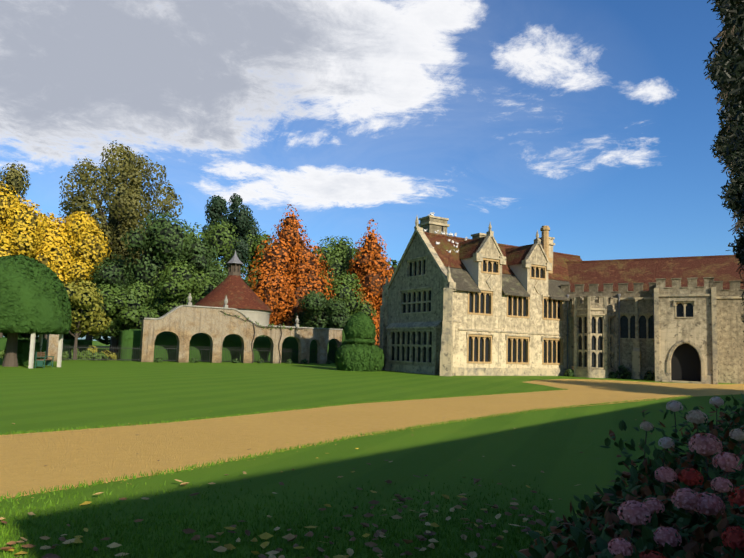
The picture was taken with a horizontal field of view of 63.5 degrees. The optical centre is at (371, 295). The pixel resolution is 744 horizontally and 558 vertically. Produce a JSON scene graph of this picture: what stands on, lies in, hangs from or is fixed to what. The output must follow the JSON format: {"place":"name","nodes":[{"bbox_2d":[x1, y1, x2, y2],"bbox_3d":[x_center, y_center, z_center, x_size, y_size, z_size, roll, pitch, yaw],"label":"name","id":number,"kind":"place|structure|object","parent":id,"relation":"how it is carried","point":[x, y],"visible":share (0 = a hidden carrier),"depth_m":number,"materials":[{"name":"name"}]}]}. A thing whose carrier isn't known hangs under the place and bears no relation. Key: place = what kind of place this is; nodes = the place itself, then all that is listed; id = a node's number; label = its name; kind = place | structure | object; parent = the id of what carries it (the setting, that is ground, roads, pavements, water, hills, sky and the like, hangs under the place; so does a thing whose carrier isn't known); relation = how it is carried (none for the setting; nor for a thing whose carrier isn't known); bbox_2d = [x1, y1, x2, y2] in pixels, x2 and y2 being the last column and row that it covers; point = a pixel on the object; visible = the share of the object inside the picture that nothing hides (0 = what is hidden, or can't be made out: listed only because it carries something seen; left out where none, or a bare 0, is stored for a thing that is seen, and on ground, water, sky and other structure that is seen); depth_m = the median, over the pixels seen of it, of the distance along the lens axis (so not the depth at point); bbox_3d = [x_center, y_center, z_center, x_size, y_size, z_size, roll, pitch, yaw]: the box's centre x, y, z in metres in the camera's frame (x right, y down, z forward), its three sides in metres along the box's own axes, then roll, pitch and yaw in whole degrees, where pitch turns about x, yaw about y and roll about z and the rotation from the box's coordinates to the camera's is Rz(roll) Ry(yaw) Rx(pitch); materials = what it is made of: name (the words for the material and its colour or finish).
{"place":"outdoors","nodes":[
{"label":"outdoors","id":0,"kind":"place"},
{"bbox_2d":[0,0,742,340],"label":"sky","id":1,"kind":"structure","parent":0,"point":[595,123],"materials":[{"name":"blue"}]},
{"bbox_2d":[0,341,743,557],"bbox_3d":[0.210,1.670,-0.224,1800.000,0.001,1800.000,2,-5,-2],"label":"lawn","id":2,"kind":"structure","parent":0,"point":[552,444],"depth_m":9.97,"materials":[{"name":"green plant"}]},
{"bbox_2d":[0,160,30,200],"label":"tree","id":3,"kind":"object","parent":2,"relation":"on","point":[14,178],"visible":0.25,"depth_m":97.38,"materials":[{"name":"green plant"}]},
{"bbox_2d":[3,339,42,365],"bbox_3d":[-21.396,3.521,36.860,2.108,1.699,2.103,2,-5,-2],"label":"hedge","id":4,"kind":"object","parent":2,"relation":"on","point":[23,349],"visible":0.35,"depth_m":36.16,"materials":[{"name":"green plant"}]},
{"bbox_2d":[2,332,62,367],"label":"posts","id":5,"kind":"object","parent":2,"relation":"on","point":[10,359],"visible":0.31,"depth_m":34.50,"materials":[{"name":"white wood"}]},
{"bbox_2d":[0,255,71,334],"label":"tree","id":6,"kind":"object","parent":2,"relation":"on","point":[34,296],"visible":1,"depth_m":33.36,"materials":[{"name":"green plant"}]},
{"bbox_2d":[0,181,72,337],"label":"yellow tree","id":7,"kind":"object","parent":2,"relation":"on","point":[20,224],"visible":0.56,"depth_m":63.01,"materials":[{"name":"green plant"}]},
{"bbox_2d":[35,351,53,367],"bbox_3d":[-18.677,3.671,34.328,0.530,0.920,1.560,3,-5,-12],"label":"garden bench","id":8,"kind":"object","parent":2,"relation":"on","point":[40,361],"visible":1,"depth_m":34.06,"materials":[{"name":"green"}]},
{"bbox_2d":[0,337,91,351],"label":"garden hedge","id":9,"kind":"object","parent":2,"relation":"on","point":[70,342],"visible":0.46,"depth_m":52.66,"materials":[{"name":"green plant"}]},
{"bbox_2d":[0,345,117,360],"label":"border shrubs","id":10,"kind":"object","parent":2,"relation":"on","point":[68,355],"visible":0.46,"depth_m":50.63,"materials":[{"name":"green plant"}]},
{"bbox_2d":[27,211,111,338],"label":"yellow tree","id":11,"kind":"object","parent":2,"relation":"on","point":[87,241],"visible":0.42,"depth_m":68.75,"materials":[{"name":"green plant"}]},
{"bbox_2d":[64,278,111,359],"bbox_3d":[-24.648,1.866,49.177,5.603,6.751,6.534,2,-5,-2],"label":"magnolia tree","id":12,"kind":"object","parent":2,"relation":"on","point":[86,318],"visible":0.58,"depth_m":48.91,"materials":[{"name":"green plant"}]},
{"bbox_2d":[71,224,109,339],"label":"green tree","id":13,"kind":"object","parent":2,"relation":"on","point":[89,337],"depth_m":89.53,"materials":[{"name":"green plant"}]},
{"bbox_2d":[45,334,140,360],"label":"brick pier and railing","id":14,"kind":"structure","parent":2,"relation":"on","point":[52,345],"depth_m":44.70,"materials":[{"name":"brick"}]},
{"bbox_2d":[58,140,182,352],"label":"tall lime tree","id":15,"kind":"object","parent":2,"relation":"on","point":[125,209],"visible":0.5,"depth_m":80.89,"materials":[{"name":"green plant"}]},
{"bbox_2d":[93,281,158,338],"bbox_3d":[-22.634,2.131,55.111,6.578,7.376,5.711,2,-5,-2],"label":"tree","id":16,"kind":"object","parent":2,"relation":"on","point":[124,309],"visible":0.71,"depth_m":54.24,"materials":[{"name":"green plant"}]},
{"bbox_2d":[89,210,218,308],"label":"green tree","id":17,"kind":"object","parent":2,"relation":"on","point":[161,243],"visible":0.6,"depth_m":67.19,"materials":[{"name":"green plant"}]},
{"bbox_2d":[145,259,217,317],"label":"tree","id":18,"kind":"object","parent":2,"relation":"on","point":[176,287],"visible":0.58,"depth_m":65.04,"materials":[{"name":"green plant"}]},
{"bbox_2d":[3,248,397,344],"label":"treeline","id":19,"kind":"object","parent":2,"relation":"on","point":[105,340],"depth_m":120.72,"materials":[{"name":"green plant"}]},
{"bbox_2d":[178,219,240,279],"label":"green tree","id":20,"kind":"object","parent":2,"relation":"on","point":[221,238],"visible":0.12,"depth_m":78.81,"materials":[{"name":"green plant"}]},
{"bbox_2d":[189,264,254,292],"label":"tree","id":21,"kind":"object","parent":2,"relation":"on","point":[218,279],"visible":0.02,"depth_m":72.11,"materials":[{"name":"green plant"}]},
{"bbox_2d":[117,329,335,362],"bbox_3d":[-11.852,5.028,57.318,23.129,2.771,1.863,5,-6,-36],"label":"hedge","id":22,"kind":"object","parent":2,"relation":"on","point":[130,338],"visible":0.38,"depth_m":54.04,"materials":[{"name":"green plant"}]},
{"bbox_2d":[200,193,261,271],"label":"pine tree","id":23,"kind":"object","parent":2,"relation":"on","point":[243,222],"visible":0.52,"depth_m":91.63,"materials":[{"name":"green plant"}]},
{"bbox_2d":[195,250,272,324],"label":"dovecote","id":24,"kind":"structure","parent":2,"relation":"on","point":[239,293],"depth_m":59.57,"materials":[{"name":"tile"}]},
{"bbox_2d":[139,293,342,363],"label":"arcade wall","id":25,"kind":"structure","parent":2,"relation":"on","point":[183,324],"depth_m":52.27,"materials":[{"name":"stone"}]},
{"bbox_2d":[240,230,271,283],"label":"green tree","id":26,"kind":"object","parent":2,"relation":"on","point":[253,247],"visible":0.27,"depth_m":93.90,"materials":[{"name":"green plant"}]},
{"bbox_2d":[244,204,336,325],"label":"redwood tree","id":27,"kind":"object","parent":2,"relation":"on","point":[288,277],"visible":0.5,"depth_m":75.57,"materials":[{"name":"orange plant"}]},
{"bbox_2d":[292,290,350,329],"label":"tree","id":28,"kind":"object","parent":2,"relation":"on","point":[326,313],"visible":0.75,"depth_m":68.02,"materials":[{"name":"green plant"}]},
{"bbox_2d":[0,414,651,557],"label":"fallen leaves","id":29,"kind":"object","parent":2,"relation":"on","point":[288,537],"visible":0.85,"depth_m":5.24,"materials":[{"name":"beige plant"}]},
{"bbox_2d":[312,236,360,296],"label":"green tree","id":30,"kind":"object","parent":2,"relation":"on","point":[339,254],"visible":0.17,"depth_m":85.21,"materials":[{"name":"green plant"}]},
{"bbox_2d":[0,389,691,557],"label":"grass blades","id":31,"kind":"object","parent":2,"relation":"on","point":[302,539],"visible":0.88,"depth_m":5.49,"materials":[{"name":"green plant"}]},
{"bbox_2d":[323,271,375,317],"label":"tree","id":32,"kind":"object","parent":2,"relation":"on","point":[344,291],"visible":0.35,"depth_m":76.36,"materials":[{"name":"green plant"}]},
{"bbox_2d":[341,248,360,275],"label":"green tree","id":33,"kind":"object","parent":2,"relation":"on","point":[351,261],"visible":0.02,"depth_m":99.42,"materials":[{"name":"green plant"}]},
{"bbox_2d":[336,330,374,349],"bbox_3d":[-1.684,5.324,61.532,4.158,3.547,1.555,6,-7,-41],"label":"hedge","id":34,"kind":"object","parent":2,"relation":"on","point":[343,338],"depth_m":59.98,"materials":[{"name":"green plant"}]},
{"bbox_2d":[335,311,383,371],"bbox_3d":[-0.878,3.415,44.294,3.695,4.469,3.677,2,-5,-2],"label":"yew topiary cone","id":35,"kind":"object","parent":2,"relation":"on","point":[359,350],"visible":1,"depth_m":43.23,"materials":[{"name":"green plant"}]},
{"bbox_2d":[346,219,393,345],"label":"redwood tree","id":36,"kind":"object","parent":2,"relation":"on","point":[370,268],"visible":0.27,"depth_m":80.80,"materials":[{"name":"orange plant"}]},
{"bbox_2d":[154,357,654,379],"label":"shrubs","id":37,"kind":"object","parent":2,"relation":"on","point":[623,372],"visible":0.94,"depth_m":43.72,"materials":[{"name":"green plant"}]},
{"bbox_2d":[379,215,581,375],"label":"wing","id":38,"kind":"structure","parent":2,"relation":"on","point":[481,304],"depth_m":43.38,"materials":[{"name":"beige stone"}]},
{"bbox_2d":[423,212,467,252],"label":"birds","id":39,"kind":"object","parent":38,"relation":"on","point":[442,233],"visible":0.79,"depth_m":44.91,"materials":[{"name":"white"}]},
{"bbox_2d":[510,394,743,557],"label":"flowering bush","id":40,"kind":"object","parent":2,"relation":"on","point":[676,504],"visible":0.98,"depth_m":3.39,"materials":[{"name":"green plant"}]},
{"bbox_2d":[559,255,743,383],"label":"great hall","id":41,"kind":"structure","parent":2,"relation":"on","point":[694,329],"depth_m":43.56,"materials":[{"name":"stone"}]},
{"bbox_2d":[566,293,654,377],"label":"drainpipes","id":42,"kind":"object","parent":41,"relation":"attached to","point":[618,295],"visible":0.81,"depth_m":44.47,"materials":[{"name":"black metal"}]},
{"bbox_2d":[722,393,743,532],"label":"laurel shrub","id":43,"kind":"object","parent":2,"relation":"on","point":[739,518],"visible":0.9,"depth_m":2.73,"materials":[{"name":"green plant"}]},
{"bbox_2d":[0,379,743,498],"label":"gravel path","id":44,"kind":"structure","parent":0,"point":[74,457],"depth_m":11.30,"materials":[{"name":"beige gravel"}]},
{"bbox_2d":[702,0,743,341],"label":"yew tree boughs","id":45,"kind":"object","parent":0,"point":[725,67],"visible":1,"depth_m":3.87,"materials":[{"name":"green plant"}]}
]}

